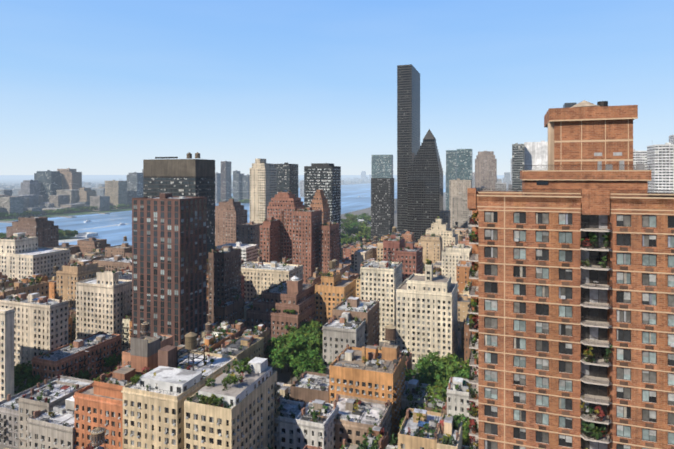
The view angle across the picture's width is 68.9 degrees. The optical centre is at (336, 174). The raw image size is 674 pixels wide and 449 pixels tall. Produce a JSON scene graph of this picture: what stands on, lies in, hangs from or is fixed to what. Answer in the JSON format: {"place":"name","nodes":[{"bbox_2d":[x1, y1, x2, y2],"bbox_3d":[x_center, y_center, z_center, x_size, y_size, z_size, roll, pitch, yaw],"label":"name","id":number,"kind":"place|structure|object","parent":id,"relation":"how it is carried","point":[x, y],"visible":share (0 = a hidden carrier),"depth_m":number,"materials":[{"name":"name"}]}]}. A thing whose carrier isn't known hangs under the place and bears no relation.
{"place":"outdoors","nodes":[
{"label":"outdoors","id":0,"kind":"place"},
{"bbox_2d":[3,233,90,239],"bbox_3d":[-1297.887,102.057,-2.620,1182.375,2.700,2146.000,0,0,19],"label":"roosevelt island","id":1,"kind":"structure","parent":0,"point":[65,237],"depth_m":771.30,"materials":[{"name":"green plant"}]},
{"bbox_2d":[59,238,88,242],"bbox_3d":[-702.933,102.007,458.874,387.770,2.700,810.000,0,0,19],"label":"island seawall","id":2,"kind":"object","parent":1,"relation":"on","point":[67,240],"visible":0.33,"depth_m":759.24,"materials":[{"name":"grey concrete"}]},
{"bbox_2d":[0,176,445,220],"bbox_3d":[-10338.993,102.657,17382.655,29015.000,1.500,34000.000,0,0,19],"label":"queens ground","id":3,"kind":"structure","parent":0,"point":[7,180],"depth_m":9634.48,"materials":[{"name":"green plant"}]},
{"bbox_2d":[21,180,40,195],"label":"building","id":4,"kind":"structure","parent":3,"relation":"on","point":[30,187],"depth_m":1368.77,"materials":[{"name":"grey glass"}]},
{"bbox_2d":[34,170,61,201],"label":"tower","id":5,"kind":"structure","parent":3,"relation":"on","point":[51,182],"depth_m":1393.46,"materials":[{"name":"grey glass"}]},
{"bbox_2d":[0,208,131,220],"bbox_3d":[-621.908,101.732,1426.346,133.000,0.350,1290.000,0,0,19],"label":"riverbank","id":6,"kind":"structure","parent":3,"relation":"on","point":[81,213],"depth_m":1241.91,"materials":[{"name":"green plant"}]},
{"bbox_2d":[57,168,81,189],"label":"building","id":7,"kind":"structure","parent":3,"relation":"on","point":[71,179],"depth_m":1418.55,"materials":[{"name":"grey concrete"}]},
{"bbox_2d":[79,187,96,201],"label":"building","id":8,"kind":"structure","parent":3,"relation":"on","point":[85,194],"depth_m":1386.77,"materials":[{"name":"grey concrete"}]},
{"bbox_2d":[90,195,109,211],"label":"building","id":9,"kind":"structure","parent":3,"relation":"on","point":[102,203],"depth_m":1349.35,"materials":[{"name":"grey concrete"}]},
{"bbox_2d":[105,180,126,208],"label":"building","id":10,"kind":"structure","parent":3,"relation":"on","point":[116,191],"depth_m":1441.69,"materials":[{"name":"grey concrete"}]},
{"bbox_2d":[127,172,142,203],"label":"tower","id":11,"kind":"structure","parent":3,"relation":"on","point":[134,184],"depth_m":1500.25,"materials":[{"name":"grey glass"}]},
{"bbox_2d":[0,181,370,244],"bbox_3d":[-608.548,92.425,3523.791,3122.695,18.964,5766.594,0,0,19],"label":"distant trees","id":12,"kind":"object","parent":3,"relation":"on","point":[350,223],"visible":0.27,"depth_m":906.30,"materials":[{"name":"green plant"}]},
{"bbox_2d":[0,171,396,218],"bbox_3d":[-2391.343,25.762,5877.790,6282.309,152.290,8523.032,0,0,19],"label":"distant buildings","id":13,"kind":"structure","parent":3,"relation":"on","point":[19,203],"depth_m":1317.21,"materials":[{"name":"grey concrete"}]},
{"bbox_2d":[215,172,220,202],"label":"tower","id":14,"kind":"structure","parent":3,"relation":"on","point":[217,187],"depth_m":1749.62,"materials":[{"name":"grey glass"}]},
{"bbox_2d":[221,161,230,201],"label":"tower","id":15,"kind":"structure","parent":3,"relation":"on","point":[225,180],"depth_m":1624.08,"materials":[{"name":"grey glass"}]},
{"bbox_2d":[233,170,243,201],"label":"tower","id":16,"kind":"structure","parent":3,"relation":"on","point":[237,186],"depth_m":1744.50,"materials":[{"name":"grey glass"}]},
{"bbox_2d":[243,174,249,202],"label":"tower","id":17,"kind":"structure","parent":3,"relation":"on","point":[246,186],"depth_m":1741.02,"materials":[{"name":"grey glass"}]},
{"bbox_2d":[300,180,303,196],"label":"tower","id":18,"kind":"structure","parent":3,"relation":"on","point":[302,188],"depth_m":2232.40,"materials":[{"name":"grey glass"}]},
{"bbox_2d":[61,152,399,407],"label":"rooftops","id":19,"kind":"object","parent":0,"point":[151,354],"visible":0.83,"depth_m":164.37,"materials":[{"name":"grey metal"}]},
{"bbox_2d":[0,176,502,245],"bbox_3d":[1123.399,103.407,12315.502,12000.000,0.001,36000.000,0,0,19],"label":"river water","id":20,"kind":"structure","parent":0,"point":[351,200],"depth_m":1124.39,"materials":[{"name":"blue liquid"}]},
{"bbox_2d":[0,196,369,237],"bbox_3d":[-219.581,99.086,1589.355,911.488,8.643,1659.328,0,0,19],"label":"river","id":21,"kind":"structure","parent":20,"relation":"on","point":[85,234],"depth_m":992.52,"materials":[{"name":"blue liquid"}]},
{"bbox_2d":[0,176,510,448],"bbox_3d":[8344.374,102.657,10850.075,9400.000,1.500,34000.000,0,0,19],"label":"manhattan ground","id":22,"kind":"structure","parent":0,"point":[284,376],"depth_m":274.88,"materials":[{"name":"grey stone"}]},
{"bbox_2d":[0,307,14,400],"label":"apartment building","id":23,"kind":"structure","parent":22,"relation":"on","point":[6,351],"depth_m":203.22,"materials":[{"name":"beige brick"}]},
{"bbox_2d":[6,217,58,246],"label":"apartment building","id":24,"kind":"structure","parent":22,"relation":"on","point":[45,230],"depth_m":498.83,"materials":[{"name":"brown brick"}]},
{"bbox_2d":[0,293,68,379],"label":"apartment building","id":25,"kind":"structure","parent":22,"relation":"on","point":[40,324],"depth_m":243.38,"materials":[{"name":"beige brick"}]},
{"bbox_2d":[0,233,70,281],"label":"apartment building","id":26,"kind":"structure","parent":22,"relation":"on","point":[21,257],"depth_m":346.35,"materials":[{"name":"white concrete"}]},
{"bbox_2d":[0,375,93,448],"bbox_3d":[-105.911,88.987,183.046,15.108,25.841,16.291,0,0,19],"label":"apartment building","id":27,"kind":"structure","parent":22,"relation":"on","point":[28,406],"depth_m":177.99,"materials":[{"name":"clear concrete"}]},
{"bbox_2d":[26,396,76,448],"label":"apartment building","id":28,"kind":"structure","parent":22,"relation":"on","point":[45,430],"depth_m":165.36,"materials":[{"name":"grey concrete"}]},
{"bbox_2d":[48,240,78,253],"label":"building","id":29,"kind":"structure","parent":22,"relation":"on","point":[72,248],"depth_m":490.03,"materials":[{"name":"clear brick"}]},
{"bbox_2d":[14,353,121,394],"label":"street trees","id":30,"kind":"object","parent":22,"relation":"on","point":[22,372],"visible":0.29,"depth_m":229.02,"materials":[{"name":"green plant"}]},
{"bbox_2d":[31,332,121,383],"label":"tenement row","id":31,"kind":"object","parent":22,"relation":"on","point":[55,363],"visible":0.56,"depth_m":236.83,"materials":[{"name":"brown brick"}]},
{"bbox_2d":[56,259,105,308],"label":"apartment building","id":32,"kind":"structure","parent":22,"relation":"on","point":[68,276],"depth_m":307.31,"materials":[{"name":"beige brick"}]},
{"bbox_2d":[70,252,103,263],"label":"building","id":33,"kind":"structure","parent":22,"relation":"on","point":[76,257],"depth_m":420.92,"materials":[{"name":"beige concrete"}]},
{"bbox_2d":[73,237,110,254],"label":"building","id":34,"kind":"structure","parent":22,"relation":"on","point":[87,245],"depth_m":492.42,"materials":[{"name":"clear brick"}]},
{"bbox_2d":[73,361,131,448],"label":"red brick apartments","id":35,"kind":"structure","parent":22,"relation":"on","point":[98,404],"depth_m":159.35,"materials":[{"name":"clear brick"}]},
{"bbox_2d":[75,271,131,339],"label":"apartment building","id":36,"kind":"structure","parent":22,"relation":"on","point":[104,302],"depth_m":276.95,"materials":[{"name":"beige brick"}]},
{"bbox_2d":[92,255,131,271],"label":"building","id":37,"kind":"structure","parent":22,"relation":"on","point":[111,263],"depth_m":390.81,"materials":[{"name":"brown brick"}]},
{"bbox_2d":[105,236,131,256],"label":"building","id":38,"kind":"structure","parent":22,"relation":"on","point":[123,249],"depth_m":470.62,"materials":[{"name":"clear brick"}]},
{"bbox_2d":[132,193,206,345],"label":"high-rise building","id":39,"kind":"structure","parent":22,"relation":"on","point":[169,263],"depth_m":256.42,"materials":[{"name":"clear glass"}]},
{"bbox_2d":[143,159,214,258],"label":"high-rise building","id":40,"kind":"structure","parent":22,"relation":"on","point":[187,177],"depth_m":433.47,"materials":[{"name":"grey glass"}]},
{"bbox_2d":[121,350,237,448],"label":"apartment building","id":41,"kind":"structure","parent":22,"relation":"on","point":[152,419],"depth_m":149.36,"materials":[{"name":"beige brick"}]},
{"bbox_2d":[208,245,240,322],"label":"apartment building","id":42,"kind":"structure","parent":22,"relation":"on","point":[224,273],"depth_m":303.27,"materials":[{"name":"clear brick"}]},
{"bbox_2d":[215,199,246,246],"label":"high-rise building","id":43,"kind":"structure","parent":22,"relation":"on","point":[230,214],"depth_m":527.26,"materials":[{"name":"clear brick"}]},
{"bbox_2d":[184,369,279,448],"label":"apartment building","id":44,"kind":"structure","parent":22,"relation":"on","point":[247,421],"depth_m":143.76,"materials":[{"name":"beige brick"}]},
{"bbox_2d":[0,272,468,448],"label":"apartment buildings","id":45,"kind":"structure","parent":22,"relation":"on","point":[256,347],"depth_m":226.92,"materials":[{"name":"brown brick"}]},
{"bbox_2d":[217,242,257,262],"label":"apartment building","id":46,"kind":"structure","parent":22,"relation":"on","point":[249,252],"depth_m":440.70,"materials":[{"name":"clear concrete"}]},
{"bbox_2d":[241,274,244,297],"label":"building","id":47,"kind":"structure","parent":22,"relation":"on","point":[242,286],"depth_m":342.95,"materials":[{"name":"red brick"}]},
{"bbox_2d":[236,221,261,246],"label":"building","id":48,"kind":"structure","parent":22,"relation":"on","point":[248,233],"depth_m":505.14,"materials":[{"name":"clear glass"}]},
{"bbox_2d":[48,243,471,360],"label":"apartment buildings","id":49,"kind":"structure","parent":22,"relation":"on","point":[233,310],"depth_m":325.72,"materials":[{"name":"brown brick"}]},
{"bbox_2d":[259,217,279,262],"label":"apartment building","id":50,"kind":"structure","parent":22,"relation":"on","point":[270,240],"depth_m":418.09,"materials":[{"name":"clear brick"}]},
{"bbox_2d":[241,261,302,301],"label":"beige apartments","id":51,"kind":"structure","parent":22,"relation":"on","point":[260,277],"depth_m":348.25,"materials":[{"name":"clear brick"}]},
{"bbox_2d":[246,280,316,338],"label":"brown terrace apartments","id":52,"kind":"structure","parent":22,"relation":"on","point":[302,303],"depth_m":287.40,"materials":[{"name":"clear brick"}]},
{"bbox_2d":[130,305,295,403],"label":"rooftop plants","id":53,"kind":"object","parent":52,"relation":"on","point":[210,400],"visible":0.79,"depth_m":152.68,"materials":[{"name":"green plant"}]},
{"bbox_2d":[267,191,304,259],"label":"apartment tower","id":54,"kind":"structure","parent":22,"relation":"on","point":[282,206],"depth_m":433.16,"materials":[{"name":"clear brick"}]},
{"bbox_2d":[274,398,307,448],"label":"apartment building","id":55,"kind":"structure","parent":22,"relation":"on","point":[285,434],"depth_m":163.90,"materials":[{"name":"clear concrete"}]},
{"bbox_2d":[292,207,321,281],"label":"apartment building","id":56,"kind":"structure","parent":22,"relation":"on","point":[305,224],"depth_m":396.83,"materials":[{"name":"clear brick"}]},
{"bbox_2d":[290,371,328,402],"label":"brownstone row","id":57,"kind":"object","parent":22,"relation":"on","point":[302,393],"visible":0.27,"depth_m":196.54,"materials":[{"name":"brown brick"}]},
{"bbox_2d":[294,399,338,448],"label":"apartment building","id":58,"kind":"structure","parent":22,"relation":"on","point":[310,431],"depth_m":158.09,"materials":[{"name":"clear"}]},
{"bbox_2d":[310,189,329,223],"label":"apartment tower","id":59,"kind":"structure","parent":22,"relation":"on","point":[319,200],"depth_m":448.65,"materials":[{"name":"clear brick"}]},
{"bbox_2d":[318,221,338,274],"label":"apartment building","id":60,"kind":"structure","parent":22,"relation":"on","point":[328,243],"depth_m":400.64,"materials":[{"name":"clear brick"}]},
{"bbox_2d":[315,260,355,331],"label":"apartment building","id":61,"kind":"structure","parent":22,"relation":"on","point":[330,292],"depth_m":302.96,"materials":[{"name":"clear brick"}]},
{"bbox_2d":[215,229,471,275],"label":"apartment buildings","id":62,"kind":"structure","parent":22,"relation":"on","point":[351,254],"depth_m":452.36,"materials":[{"name":"brown brick"}]},
{"bbox_2d":[322,312,367,373],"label":"building","id":63,"kind":"structure","parent":22,"relation":"on","point":[338,337],"depth_m":237.04,"materials":[{"name":"grey brick"}]},
{"bbox_2d":[332,293,379,345],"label":"building","id":64,"kind":"structure","parent":22,"relation":"on","point":[370,315],"depth_m":258.36,"materials":[{"name":"brown brick"}]},
{"bbox_2d":[332,394,391,448],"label":"building","id":65,"kind":"structure","parent":22,"relation":"on","point":[352,430],"depth_m":167.54,"materials":[{"name":"beige brick"}]},
{"bbox_2d":[329,343,405,442],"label":"orange brick block","id":66,"kind":"object","parent":22,"relation":"on","point":[349,375],"visible":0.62,"depth_m":183.40,"materials":[{"name":"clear brick"}]},
{"bbox_2d":[264,320,470,445],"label":"trees","id":67,"kind":"object","parent":22,"relation":"on","point":[304,344],"visible":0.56,"depth_m":230.64,"materials":[{"name":"green plant"}]},
{"bbox_2d":[360,258,375,266],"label":"beige edge","id":68,"kind":"object","parent":22,"relation":"on","point":[370,259],"visible":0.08,"depth_m":387.95,"materials":[{"name":"clear brick"}]},
{"bbox_2d":[377,240,382,260],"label":"building","id":69,"kind":"structure","parent":22,"relation":"on","point":[380,250],"depth_m":421.07,"materials":[{"name":"clear brick"}]},
{"bbox_2d":[360,261,402,342],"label":"apartment building","id":70,"kind":"structure","parent":22,"relation":"on","point":[381,284],"depth_m":299.86,"materials":[{"name":"clear brick"}]},
{"bbox_2d":[372,155,392,177],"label":"skyscraper","id":71,"kind":"structure","parent":22,"relation":"on","point":[382,166],"depth_m":1285.30,"materials":[{"name":"teal glass"}]},
{"bbox_2d":[371,178,393,240],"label":"skyscraper","id":72,"kind":"structure","parent":22,"relation":"on","point":[382,206],"depth_m":640.33,"materials":[{"name":"black glass"}]},
{"bbox_2d":[383,226,404,261],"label":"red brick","id":73,"kind":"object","parent":22,"relation":"on","point":[390,248],"visible":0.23,"depth_m":344.18,"materials":[{"name":"clear brick"}]},
{"bbox_2d":[342,222,467,246],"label":"buildings","id":74,"kind":"structure","parent":22,"relation":"on","point":[407,235],"depth_m":585.19,"materials":[{"name":"brown brick"}]},
{"bbox_2d":[397,242,422,282],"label":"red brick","id":75,"kind":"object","parent":22,"relation":"on","point":[411,259],"visible":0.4,"depth_m":329.12,"materials":[{"name":"clear brick"}]},
{"bbox_2d":[401,379,431,419],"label":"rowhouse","id":76,"kind":"structure","parent":22,"relation":"on","point":[412,384],"depth_m":191.80,"materials":[{"name":"grey"}]},
{"bbox_2d":[396,263,457,363],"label":"beige setback apartments","id":77,"kind":"structure","parent":22,"relation":"on","point":[427,312],"depth_m":263.98,"materials":[{"name":"clear brick"}]},
{"bbox_2d":[425,389,446,414],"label":"building","id":78,"kind":"structure","parent":22,"relation":"on","point":[430,406],"depth_m":185.29,"materials":[{"name":"white brick"}]},
{"bbox_2d":[425,218,457,248],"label":"building","id":79,"kind":"structure","parent":22,"relation":"on","point":[449,236],"depth_m":504.38,"materials":[{"name":"clear brick"}]},
{"bbox_2d":[443,210,449,227],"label":"building","id":80,"kind":"structure","parent":22,"relation":"on","point":[446,216],"depth_m":634.84,"materials":[{"name":"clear glass"}]},
{"bbox_2d":[446,150,456,209],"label":"high-rise building","id":81,"kind":"structure","parent":22,"relation":"on","point":[451,164],"depth_m":1294.04,"materials":[{"name":"glass"}]},
{"bbox_2d":[394,159,511,208],"bbox_3d":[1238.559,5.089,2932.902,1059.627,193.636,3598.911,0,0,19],"label":"buildings","id":82,"kind":"structure","parent":22,"relation":"on","point":[506,178],"depth_m":2329.19,"materials":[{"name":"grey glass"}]},
{"bbox_2d":[442,234,471,280],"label":"building","id":83,"kind":"structure","parent":22,"relation":"on","point":[453,256],"depth_m":402.12,"materials":[{"name":"beige concrete"}]},
{"bbox_2d":[448,227,467,238],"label":"building","id":84,"kind":"structure","parent":22,"relation":"on","point":[463,230],"depth_m":594.89,"materials":[{"name":"clear brick"}]},
{"bbox_2d":[446,377,470,446],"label":"building","id":85,"kind":"structure","parent":22,"relation":"on","point":[458,402],"depth_m":179.29,"materials":[{"name":"grey concrete"}]},
{"bbox_2d":[449,178,471,227],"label":"beige slab","id":86,"kind":"structure","parent":22,"relation":"on","point":[458,187],"depth_m":899.16,"materials":[{"name":"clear concrete"}]},
{"bbox_2d":[452,194,471,227],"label":"grey slab","id":87,"kind":"structure","parent":22,"relation":"on","point":[461,213],"depth_m":699.89,"materials":[{"name":"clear concrete"}]},
{"bbox_2d":[457,149,471,179],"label":"high-rise building","id":88,"kind":"structure","parent":22,"relation":"on","point":[464,164],"depth_m":1242.96,"materials":[{"name":"teal glass"}]},
{"bbox_2d":[468,216,471,233],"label":"building","id":89,"kind":"structure","parent":22,"relation":"on","point":[470,228],"depth_m":561.32,"materials":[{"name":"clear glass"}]},
{"bbox_2d":[475,151,496,188],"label":"high-rise building","id":90,"kind":"structure","parent":22,"relation":"on","point":[486,169],"depth_m":1045.77,"materials":[{"name":"beige concrete"}]},
{"bbox_2d":[496,182,506,190],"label":"building","id":91,"kind":"structure","parent":22,"relation":"on","point":[501,186],"depth_m":751.88,"materials":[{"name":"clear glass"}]},
{"bbox_2d":[512,143,523,191],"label":"high-rise building","id":92,"kind":"structure","parent":22,"relation":"on","point":[517,157],"depth_m":628.51,"materials":[{"name":"grey glass"}]},
{"bbox_2d":[467,100,673,448],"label":"brick apartment tower","id":93,"kind":"structure","parent":22,"relation":"on","point":[549,309],"depth_m":78.07,"materials":[{"name":"brown brick"}]},
{"bbox_2d":[2,190,611,448],"bbox_3d":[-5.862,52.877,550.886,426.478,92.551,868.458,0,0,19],"label":"plants","id":94,"kind":"object","parent":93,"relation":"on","point":[589,426],"visible":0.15,"depth_m":149.14,"materials":[{"name":"green plant"}]},
{"bbox_2d":[633,149,646,169],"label":"building","id":95,"kind":"structure","parent":22,"relation":"on","point":[639,156],"depth_m":578.44,"materials":[{"name":"white concrete"}]},
{"bbox_2d":[647,143,673,192],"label":"building","id":96,"kind":"structure","parent":22,"relation":"on","point":[660,158],"depth_m":505.20,"materials":[{"name":"white concrete"}]},
{"bbox_2d":[669,135,673,143],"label":"building","id":97,"kind":"structure","parent":22,"relation":"on","point":[671,139],"depth_m":891.81,"materials":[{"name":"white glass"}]},
{"bbox_2d":[0,175,510,175],"bbox_3d":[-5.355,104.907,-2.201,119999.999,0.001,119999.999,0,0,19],"label":"hills","id":98,"kind":"structure","parent":0,"point":[231,175],"depth_m":43023.39,"materials":[{"name":"grey"}]},
{"bbox_2d":[250,158,276,224],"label":"beige tower","id":99,"kind":"structure","parent":0,"point":[263,182],"depth_m":605.70,"materials":[{"name":"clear concrete"}]},
{"bbox_2d":[274,163,297,197],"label":"dark glass tower","id":100,"kind":"structure","parent":0,"point":[287,177],"depth_m":685.20,"materials":[{"name":"grey glass"}]},
{"bbox_2d":[304,163,340,258],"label":"dark glass tower","id":101,"kind":"structure","parent":0,"point":[326,177],"depth_m":525.45,"materials":[{"name":"black glass"}]},
{"bbox_2d":[0,0,673,174],"label":"sky","id":102,"kind":"structure","parent":0,"point":[89,87],"materials":[{"name":"blue"}]},
{"bbox_2d":[397,64,419,232],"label":"skyscraper","id":103,"kind":"structure","parent":0,"point":[408,111],"depth_m":714.40,"materials":[{"name":"black glass"}]},
{"bbox_2d":[408,129,442,238],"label":"pyramid tower","id":104,"kind":"structure","parent":0,"point":[425,190],"depth_m":601.89,"materials":[{"name":"grey glass"}]},
{"bbox_2d":[524,141,547,169],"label":"white panel building","id":105,"kind":"structure","parent":0,"point":[535,153],"depth_m":635.21,"materials":[{"name":"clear concrete"}]},
{"bbox_2d":[563,102,576,107],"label":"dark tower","id":106,"kind":"structure","parent":0,"point":[567,105],"depth_m":1079.46,"materials":[{"name":"grey glass"}]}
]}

